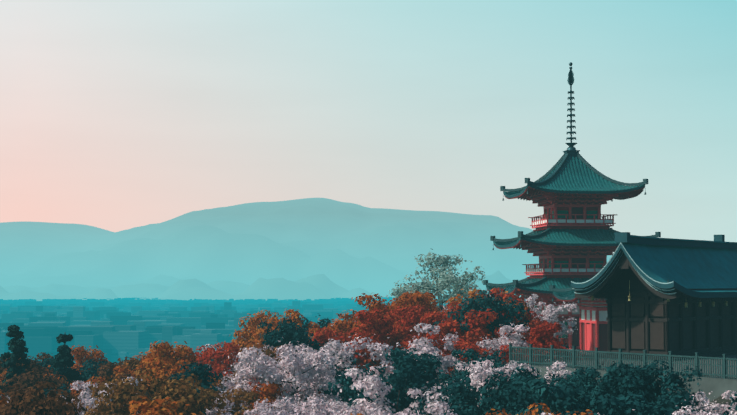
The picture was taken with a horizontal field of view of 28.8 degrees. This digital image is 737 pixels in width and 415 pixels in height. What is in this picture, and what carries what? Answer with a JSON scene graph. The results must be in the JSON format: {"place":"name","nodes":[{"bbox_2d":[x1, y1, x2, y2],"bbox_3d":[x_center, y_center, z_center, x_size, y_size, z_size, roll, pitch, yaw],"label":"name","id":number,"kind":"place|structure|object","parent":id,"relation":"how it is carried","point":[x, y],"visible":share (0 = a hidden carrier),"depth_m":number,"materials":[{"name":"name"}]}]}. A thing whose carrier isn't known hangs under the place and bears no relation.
{"place":"outdoors","nodes":[
{"label":"outdoors","id":0,"kind":"place"},
{"bbox_2d":[0,270,520,300],"bbox_3d":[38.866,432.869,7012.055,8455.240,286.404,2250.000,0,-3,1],"label":"hill","id":1,"kind":"structure","parent":0,"point":[319,286],"depth_m":6188.53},
{"bbox_2d":[0,297,526,362],"bbox_3d":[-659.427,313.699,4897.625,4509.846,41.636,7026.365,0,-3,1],"label":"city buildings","id":2,"kind":"structure","parent":0,"point":[114,329],"depth_m":1881.36,"materials":[{"name":"concrete"}]},
{"bbox_2d":[0,198,611,293],"bbox_3d":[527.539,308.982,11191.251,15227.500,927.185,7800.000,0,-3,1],"label":"mountain","id":3,"kind":"structure","parent":0,"point":[345,245],"depth_m":8943.01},
{"bbox_2d":[0,0,736,253],"label":"sky","id":4,"kind":"structure","parent":0,"point":[116,115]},
{"bbox_2d":[540,353,735,410],"bbox_3d":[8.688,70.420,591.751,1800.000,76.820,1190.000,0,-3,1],"label":"hillside ground","id":5,"kind":"structure","parent":0,"point":[720,400],"depth_m":79.15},
{"bbox_2d":[0,389,7,413],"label":"orange tree","id":6,"kind":"object","parent":5,"relation":"on","point":[3,401],"visible":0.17,"depth_m":82.67,"materials":[{"name":"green plant"}]},
{"bbox_2d":[0,360,9,381],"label":"brown tree","id":7,"kind":"object","parent":5,"relation":"on","point":[1,369],"visible":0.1,"depth_m":130.32,"materials":[{"name":"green plant"}]},
{"bbox_2d":[0,325,30,392],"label":"conifer tree","id":8,"kind":"object","parent":5,"relation":"on","point":[18,349],"visible":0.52,"depth_m":117.40,"materials":[{"name":"green plant"}]},
{"bbox_2d":[0,369,68,387],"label":"orange tree","id":9,"kind":"object","parent":5,"relation":"on","point":[36,374],"depth_m":122.75,"materials":[{"name":"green plant"}]},
{"bbox_2d":[0,352,70,399],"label":"brown tree","id":10,"kind":"object","parent":5,"relation":"on","point":[30,378],"visible":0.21,"depth_m":115.73,"materials":[{"name":"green plant"}]},
{"bbox_2d":[27,352,53,370],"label":"brown tree","id":11,"kind":"object","parent":5,"relation":"on","point":[43,356],"visible":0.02,"depth_m":142.40,"materials":[{"name":"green plant"}]},
{"bbox_2d":[0,381,91,414],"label":"brown tree","id":12,"kind":"object","parent":5,"relation":"on","point":[54,403],"visible":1,"depth_m":78.88,"materials":[{"name":"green plant"}]},
{"bbox_2d":[29,356,68,375],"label":"teal tree","id":13,"kind":"object","parent":5,"relation":"on","point":[45,362],"visible":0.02,"depth_m":136.07,"materials":[{"name":"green plant"}]},
{"bbox_2d":[31,384,77,400],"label":"teal tree","id":14,"kind":"object","parent":5,"relation":"on","point":[45,390],"visible":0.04,"depth_m":106.30,"materials":[{"name":"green plant"}]},
{"bbox_2d":[51,334,80,389],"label":"conifer tree","id":15,"kind":"object","parent":5,"relation":"on","point":[64,357],"visible":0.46,"depth_m":125.22,"materials":[{"name":"green plant"}]},
{"bbox_2d":[41,345,107,382],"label":"orange tree","id":16,"kind":"object","parent":5,"relation":"on","point":[79,353],"visible":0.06,"depth_m":135.15,"materials":[{"name":"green plant"}]},
{"bbox_2d":[50,354,109,382],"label":"teal tree","id":17,"kind":"object","parent":5,"relation":"on","point":[86,374],"visible":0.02,"depth_m":130.13,"materials":[{"name":"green plant"}]},
{"bbox_2d":[65,380,108,414],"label":"cherry blossom tree","id":18,"kind":"object","parent":5,"relation":"on","point":[84,386],"visible":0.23,"depth_m":101.77,"materials":[{"name":"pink plant"}]},
{"bbox_2d":[70,375,111,401],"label":"orange tree","id":19,"kind":"object","parent":5,"relation":"on","point":[75,392],"visible":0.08,"depth_m":113.42,"materials":[{"name":"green plant"}]},
{"bbox_2d":[66,356,135,394],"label":"brown tree","id":20,"kind":"object","parent":5,"relation":"on","point":[107,369],"visible":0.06,"depth_m":121.04,"materials":[{"name":"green plant"}]},
{"bbox_2d":[66,377,141,414],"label":"tree","id":21,"kind":"object","parent":5,"relation":"on","point":[86,402],"visible":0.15,"depth_m":95.65,"materials":[{"name":"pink plant"}]},
{"bbox_2d":[79,373,150,401],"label":"brown tree","id":22,"kind":"object","parent":5,"relation":"on","point":[124,375],"visible":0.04,"depth_m":107.75,"materials":[{"name":"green plant"}]},
{"bbox_2d":[88,378,153,414],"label":"ochre tree","id":23,"kind":"object","parent":5,"relation":"on","point":[110,385],"visible":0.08,"depth_m":92.06,"materials":[{"name":"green plant"}]},
{"bbox_2d":[114,357,148,382],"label":"ochre tree","id":24,"kind":"object","parent":5,"relation":"on","point":[133,362],"depth_m":118.17,"materials":[{"name":"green plant"}]},
{"bbox_2d":[84,368,228,414],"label":"ochre tree","id":25,"kind":"object","parent":5,"relation":"on","point":[183,392],"visible":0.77,"depth_m":85.94,"materials":[{"name":"orange plant"}]},
{"bbox_2d":[119,396,202,414],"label":"orange tree","id":26,"kind":"object","parent":5,"relation":"on","point":[146,406],"visible":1,"depth_m":76.44,"materials":[{"name":"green plant"}]},
{"bbox_2d":[133,347,194,371],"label":"orange tree","id":27,"kind":"object","parent":5,"relation":"on","point":[144,356],"depth_m":135.41,"materials":[{"name":"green plant"}]},
{"bbox_2d":[105,359,227,414],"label":"teal tree","id":28,"kind":"object","parent":5,"relation":"on","point":[202,372],"visible":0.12,"depth_m":99.67,"materials":[{"name":"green plant"}]},
{"bbox_2d":[112,340,222,388],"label":"orange tree","id":29,"kind":"object","parent":5,"relation":"on","point":[168,352],"visible":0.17,"depth_m":113.67,"materials":[{"name":"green plant"}]},
{"bbox_2d":[139,350,220,396],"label":"orange tree","id":30,"kind":"object","parent":5,"relation":"on","point":[156,363],"visible":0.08,"depth_m":106.40,"materials":[{"name":"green plant"}]},
{"bbox_2d":[188,341,239,383],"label":"red tree","id":31,"kind":"object","parent":5,"relation":"on","point":[219,354],"visible":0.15,"depth_m":123.14,"materials":[{"name":"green plant"}]},
{"bbox_2d":[200,382,260,414],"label":"ochre tree","id":32,"kind":"object","parent":5,"relation":"on","point":[248,396],"visible":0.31,"depth_m":90.88,"materials":[{"name":"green plant"}]},
{"bbox_2d":[202,343,274,375],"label":"tree","id":33,"kind":"object","parent":5,"relation":"on","point":[240,365],"visible":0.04,"depth_m":122.94,"materials":[{"name":"plant"}]},
{"bbox_2d":[213,347,288,391],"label":"ochre tree","id":34,"kind":"object","parent":5,"relation":"on","point":[268,351],"visible":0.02,"depth_m":109.78,"materials":[{"name":"plant"}]},
{"bbox_2d":[224,309,306,365],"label":"orange tree","id":35,"kind":"object","parent":5,"relation":"on","point":[248,339],"visible":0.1,"depth_m":134.84,"materials":[{"name":"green plant"}]},
{"bbox_2d":[242,381,289,414],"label":"orange tree","id":36,"kind":"object","parent":5,"relation":"on","point":[269,391],"visible":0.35,"depth_m":95.75,"materials":[{"name":"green plant"}]},
{"bbox_2d":[259,409,289,414],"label":"cherry blossom tree","id":37,"kind":"object","parent":5,"relation":"on","point":[268,412],"visible":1,"depth_m":78.93,"materials":[{"name":"pink plant"}]},
{"bbox_2d":[206,394,363,414],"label":"cherry blossom tree","id":38,"kind":"object","parent":5,"relation":"on","point":[316,403],"visible":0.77,"depth_m":88.75,"materials":[{"name":"pink plant"}]},
{"bbox_2d":[247,373,324,399],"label":"red tree","id":39,"kind":"object","parent":5,"relation":"on","point":[319,392],"visible":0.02,"depth_m":103.99,"materials":[{"name":"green plant"}]},
{"bbox_2d":[214,337,365,413],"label":"cherry blossom tree","id":40,"kind":"object","parent":5,"relation":"on","point":[310,366],"visible":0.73,"depth_m":97.28,"materials":[{"name":"pink plant"}]},
{"bbox_2d":[269,328,317,355],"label":"orange tree","id":41,"kind":"object","parent":5,"relation":"on","point":[314,330],"visible":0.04,"depth_m":131.72,"materials":[{"name":"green plant"}]},
{"bbox_2d":[280,315,330,329],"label":"teal tree","id":42,"kind":"object","parent":5,"relation":"on","point":[322,322],"visible":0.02,"depth_m":146.81,"materials":[{"name":"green plant"}]},
{"bbox_2d":[257,318,356,369],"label":"teal tree","id":43,"kind":"object","parent":5,"relation":"on","point":[290,332],"visible":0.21,"depth_m":115.32,"materials":[{"name":"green plant"}]},
{"bbox_2d":[276,384,349,414],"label":"cherry blossom tree","id":44,"kind":"object","parent":5,"relation":"on","point":[329,398],"visible":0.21,"depth_m":96.95,"materials":[{"name":"pink plant"}]},
{"bbox_2d":[307,318,343,333],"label":"orange tree","id":45,"kind":"object","parent":5,"relation":"on","point":[309,324],"depth_m":135.95,"materials":[{"name":"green plant"}]},
{"bbox_2d":[308,327,356,369],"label":"red tree","id":46,"kind":"object","parent":5,"relation":"on","point":[321,336],"visible":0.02,"depth_m":123.27,"materials":[{"name":"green plant"}]},
{"bbox_2d":[317,365,353,402],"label":"teal tree","id":47,"kind":"object","parent":5,"relation":"on","point":[337,377],"visible":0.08,"depth_m":103.20,"materials":[{"name":"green plant"}]},
{"bbox_2d":[315,365,386,396],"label":"cherry blossom tree","id":48,"kind":"object","parent":5,"relation":"on","point":[372,368],"depth_m":108.16,"materials":[{"name":"pink plant"}]},
{"bbox_2d":[323,293,401,367],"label":"orange tree","id":49,"kind":"object","parent":5,"relation":"on","point":[340,326],"visible":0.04,"depth_m":131.40,"materials":[{"name":"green plant"}]},
{"bbox_2d":[291,396,457,414],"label":"cherry blossom tree","id":50,"kind":"object","parent":5,"relation":"on","point":[434,408],"visible":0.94,"depth_m":81.01,"materials":[{"name":"pink plant"}]},
{"bbox_2d":[342,303,415,374],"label":"red tree","id":51,"kind":"object","parent":5,"relation":"on","point":[372,324],"visible":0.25,"depth_m":117.62,"materials":[{"name":"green plant"}]},
{"bbox_2d":[327,342,440,414],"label":"teal tree","id":52,"kind":"object","parent":5,"relation":"on","point":[350,393],"visible":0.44,"depth_m":91.98,"materials":[{"name":"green plant"}]},
{"bbox_2d":[326,367,454,414],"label":"cherry blossom tree","id":53,"kind":"object","parent":5,"relation":"on","point":[377,384],"visible":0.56,"depth_m":87.50,"materials":[{"name":"pink plant"}]},
{"bbox_2d":[349,293,440,339],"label":"orange tree","id":54,"kind":"object","parent":5,"relation":"on","point":[421,299],"visible":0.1,"depth_m":129.87,"materials":[{"name":"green plant"}]},
{"bbox_2d":[343,323,459,378],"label":"cherry blossom tree","id":55,"kind":"object","parent":5,"relation":"on","point":[424,346],"visible":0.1,"depth_m":105.73,"materials":[{"name":"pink plant"}]},
{"bbox_2d":[357,360,453,414],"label":"teal tree","id":56,"kind":"object","parent":5,"relation":"on","point":[400,381],"visible":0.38,"depth_m":89.79,"materials":[{"name":"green plant"}]},
{"bbox_2d":[373,304,443,343],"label":"red tree","id":57,"kind":"object","parent":5,"relation":"on","point":[412,321],"visible":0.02,"depth_m":123.17,"materials":[{"name":"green plant"}]},
{"bbox_2d":[385,347,446,398],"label":"teal tree","id":58,"kind":"object","parent":5,"relation":"on","point":[425,365],"visible":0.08,"depth_m":95.53,"materials":[{"name":"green plant"}]},
{"bbox_2d":[398,286,438,311],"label":"orange tree","id":59,"kind":"object","parent":5,"relation":"on","point":[406,294],"visible":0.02,"depth_m":134.02,"materials":[{"name":"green plant"}]},
{"bbox_2d":[386,305,451,323],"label":"red tree","id":60,"kind":"object","parent":5,"relation":"on","point":[425,309],"depth_m":128.66,"materials":[{"name":"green plant"}]},
{"bbox_2d":[389,249,484,311],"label":"pale tree","id":61,"kind":"object","parent":5,"relation":"on","point":[450,279],"visible":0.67,"depth_m":164.54,"materials":[{"name":"green plant"}]},
{"bbox_2d":[391,300,492,352],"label":"red tree","id":62,"kind":"object","parent":5,"relation":"on","point":[430,318],"visible":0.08,"depth_m":118.46,"materials":[{"name":"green plant"}]},
{"bbox_2d":[430,389,488,414],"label":"teal tree","id":63,"kind":"object","parent":5,"relation":"on","point":[454,402],"visible":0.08,"depth_m":87.83,"materials":[{"name":"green plant"}]},
{"bbox_2d":[438,369,489,414],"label":"teal tree","id":64,"kind":"object","parent":5,"relation":"on","point":[462,396],"visible":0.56,"depth_m":86.01,"materials":[{"name":"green plant"}]},
{"bbox_2d":[405,307,528,380],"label":"red tree","id":65,"kind":"object","parent":5,"relation":"on","point":[479,329],"visible":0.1,"depth_m":113.69,"materials":[{"name":"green plant"}]},
{"bbox_2d":[437,292,496,315],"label":"orange tree","id":66,"kind":"object","parent":5,"relation":"on","point":[459,300],"depth_m":130.84,"materials":[{"name":"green plant"}]},
{"bbox_2d":[433,361,501,385],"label":"teal tree","id":67,"kind":"object","parent":5,"relation":"on","point":[446,378],"visible":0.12,"depth_m":92.87,"materials":[{"name":"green plant"}]},
{"bbox_2d":[448,343,508,379],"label":"teal tree","id":68,"kind":"object","parent":5,"relation":"on","point":[469,354],"visible":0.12,"depth_m":98.68,"materials":[{"name":"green plant"}]},
{"bbox_2d":[452,354,522,414],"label":"blossoming tree","id":69,"kind":"object","parent":5,"relation":"on","point":[498,364],"visible":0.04,"depth_m":89.45,"materials":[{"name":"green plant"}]},
{"bbox_2d":[446,288,531,329],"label":"orange tree","id":70,"kind":"object","parent":5,"relation":"on","point":[471,293],"visible":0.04,"depth_m":121.40,"materials":[{"name":"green plant"}]},
{"bbox_2d":[430,290,568,353],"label":"teal tree","id":71,"kind":"object","parent":5,"relation":"on","point":[488,302],"visible":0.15,"depth_m":116.81,"materials":[{"name":"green plant"}]},
{"bbox_2d":[476,323,530,356],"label":"cherry blossom tree","id":72,"kind":"object","parent":5,"relation":"on","point":[514,340],"visible":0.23,"depth_m":109.23,"materials":[{"name":"pink plant"}]},
{"bbox_2d":[474,365,539,414],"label":"teal tree","id":73,"kind":"object","parent":5,"relation":"on","point":[489,402],"visible":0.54,"depth_m":84.68,"materials":[{"name":"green plant"}]},
{"bbox_2d":[477,287,542,331],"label":"red tree","id":74,"kind":"object","parent":5,"relation":"on","point":[495,291],"visible":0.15,"depth_m":126.87,"materials":[{"name":"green plant"}]},
{"bbox_2d":[456,355,574,408],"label":"cherry blossom tree","id":75,"kind":"object","parent":5,"relation":"on","point":[479,372],"visible":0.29,"depth_m":86.62,"materials":[{"name":"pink plant"}]},
{"bbox_2d":[493,380,551,414],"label":"teal tree","id":76,"kind":"object","parent":5,"relation":"on","point":[518,401],"visible":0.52,"depth_m":82.47,"materials":[{"name":"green plant"}]},
{"bbox_2d":[506,295,540,332],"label":"red tree","id":77,"kind":"object","parent":5,"relation":"on","point":[527,309],"depth_m":130.24,"materials":[{"name":"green plant"}]},
{"bbox_2d":[492,307,559,346],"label":"red tree","id":78,"kind":"object","parent":5,"relation":"on","point":[526,333],"visible":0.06,"depth_m":116.99,"materials":[{"name":"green plant"}]},
{"bbox_2d":[486,403,592,414],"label":"orange tree","id":79,"kind":"object","parent":5,"relation":"on","point":[547,410],"visible":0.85,"depth_m":78.78,"materials":[{"name":"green plant"}]},
{"bbox_2d":[499,322,586,363],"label":"red tree","id":80,"kind":"object","parent":5,"relation":"on","point":[541,338],"visible":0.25,"depth_m":101.72,"materials":[{"name":"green plant"}]},
{"bbox_2d":[508,395,592,414],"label":"teal tree","id":81,"kind":"object","parent":5,"relation":"on","point":[586,404],"visible":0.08,"depth_m":80.20,"materials":[{"name":"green plant"}]},
{"bbox_2d":[524,294,577,341],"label":"cherry blossom tree","id":82,"kind":"object","parent":5,"relation":"on","point":[549,316],"visible":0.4,"depth_m":131.31,"materials":[{"name":"pink plant"}]},
{"bbox_2d":[516,375,593,414],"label":"teal tree","id":83,"kind":"object","parent":5,"relation":"on","point":[561,400],"visible":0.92,"depth_m":79.30,"materials":[{"name":"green plant"}]},
{"bbox_2d":[546,367,584,394],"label":"teal tree","id":84,"kind":"object","parent":5,"relation":"on","point":[561,378],"depth_m":85.60,"materials":[{"name":"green plant"}]},
{"bbox_2d":[483,62,660,352],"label":"pagoda","id":85,"kind":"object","parent":5,"relation":"on","point":[571,236],"visible":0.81,"depth_m":149.15,"materials":[{"name":"paint"}]},
{"bbox_2d":[549,285,607,350],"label":"sutra hall","id":86,"kind":"structure","parent":5,"relation":"on","point":[593,324],"depth_m":135.27,"materials":[{"name":"paint"}]},
{"bbox_2d":[556,365,601,400],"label":"teal tree","id":87,"kind":"object","parent":5,"relation":"on","point":[588,377],"visible":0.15,"depth_m":82.10,"materials":[{"name":"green plant"}]},
{"bbox_2d":[578,361,659,412],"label":"teal tree","id":88,"kind":"object","parent":5,"relation":"on","point":[609,372],"visible":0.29,"depth_m":79.91,"materials":[{"name":"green plant"}]},
{"bbox_2d":[509,343,736,380],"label":"terrace fence","id":89,"kind":"object","parent":5,"relation":"on","point":[597,357],"visible":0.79,"depth_m":85.92,"materials":[{"name":"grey wood"}]},
{"bbox_2d":[521,364,736,404],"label":"terrace retaining wall","id":90,"kind":"structure","parent":5,"relation":"on","point":[718,388],"depth_m":80.02,"materials":[{"name":"stone"}]},
{"bbox_2d":[594,400,689,414],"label":"teal tree","id":91,"kind":"object","parent":5,"relation":"on","point":[672,407],"visible":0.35,"depth_m":73.21,"materials":[{"name":"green plant"}]},
{"bbox_2d":[590,380,698,414],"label":"teal tree","id":92,"kind":"object","parent":5,"relation":"on","point":[624,402],"visible":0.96,"depth_m":71.75,"materials":[{"name":"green plant"}]},
{"bbox_2d":[595,360,704,414],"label":"teal tree","id":93,"kind":"object","parent":5,"relation":"on","point":[640,381],"visible":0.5,"depth_m":78.18,"materials":[{"name":"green plant"}]},
{"bbox_2d":[571,232,736,360],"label":"timber hall","id":94,"kind":"structure","parent":5,"relation":"on","point":[664,296],"depth_m":102.08,"materials":[{"name":"brown wood"}]},
{"bbox_2d":[688,406,708,413],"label":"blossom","id":95,"kind":"object","parent":5,"relation":"on","point":[699,410],"visible":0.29,"depth_m":75.02,"materials":[{"name":"pink plant"}]},
{"bbox_2d":[664,391,736,414],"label":"cherry blossom tree","id":96,"kind":"object","parent":5,"relation":"on","point":[717,405],"visible":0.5,"depth_m":74.51,"materials":[{"name":"pink plant"}]},
{"bbox_2d":[672,390,736,414],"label":"cherry blossom tree","id":97,"kind":"object","parent":5,"relation":"on","point":[724,406],"visible":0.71,"depth_m":71.58,"materials":[{"name":"pink plant"}]},
{"bbox_2d":[712,393,736,414],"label":"teal tree","id":98,"kind":"object","parent":5,"relation":"on","point":[732,402],"visible":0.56,"depth_m":71.13,"materials":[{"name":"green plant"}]},
{"bbox_2d":[549,352,736,377],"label":"terrace gravel","id":99,"kind":"structure","parent":0,"point":[731,356],"depth_m":95.04,"materials":[{"name":"grey gravel"}]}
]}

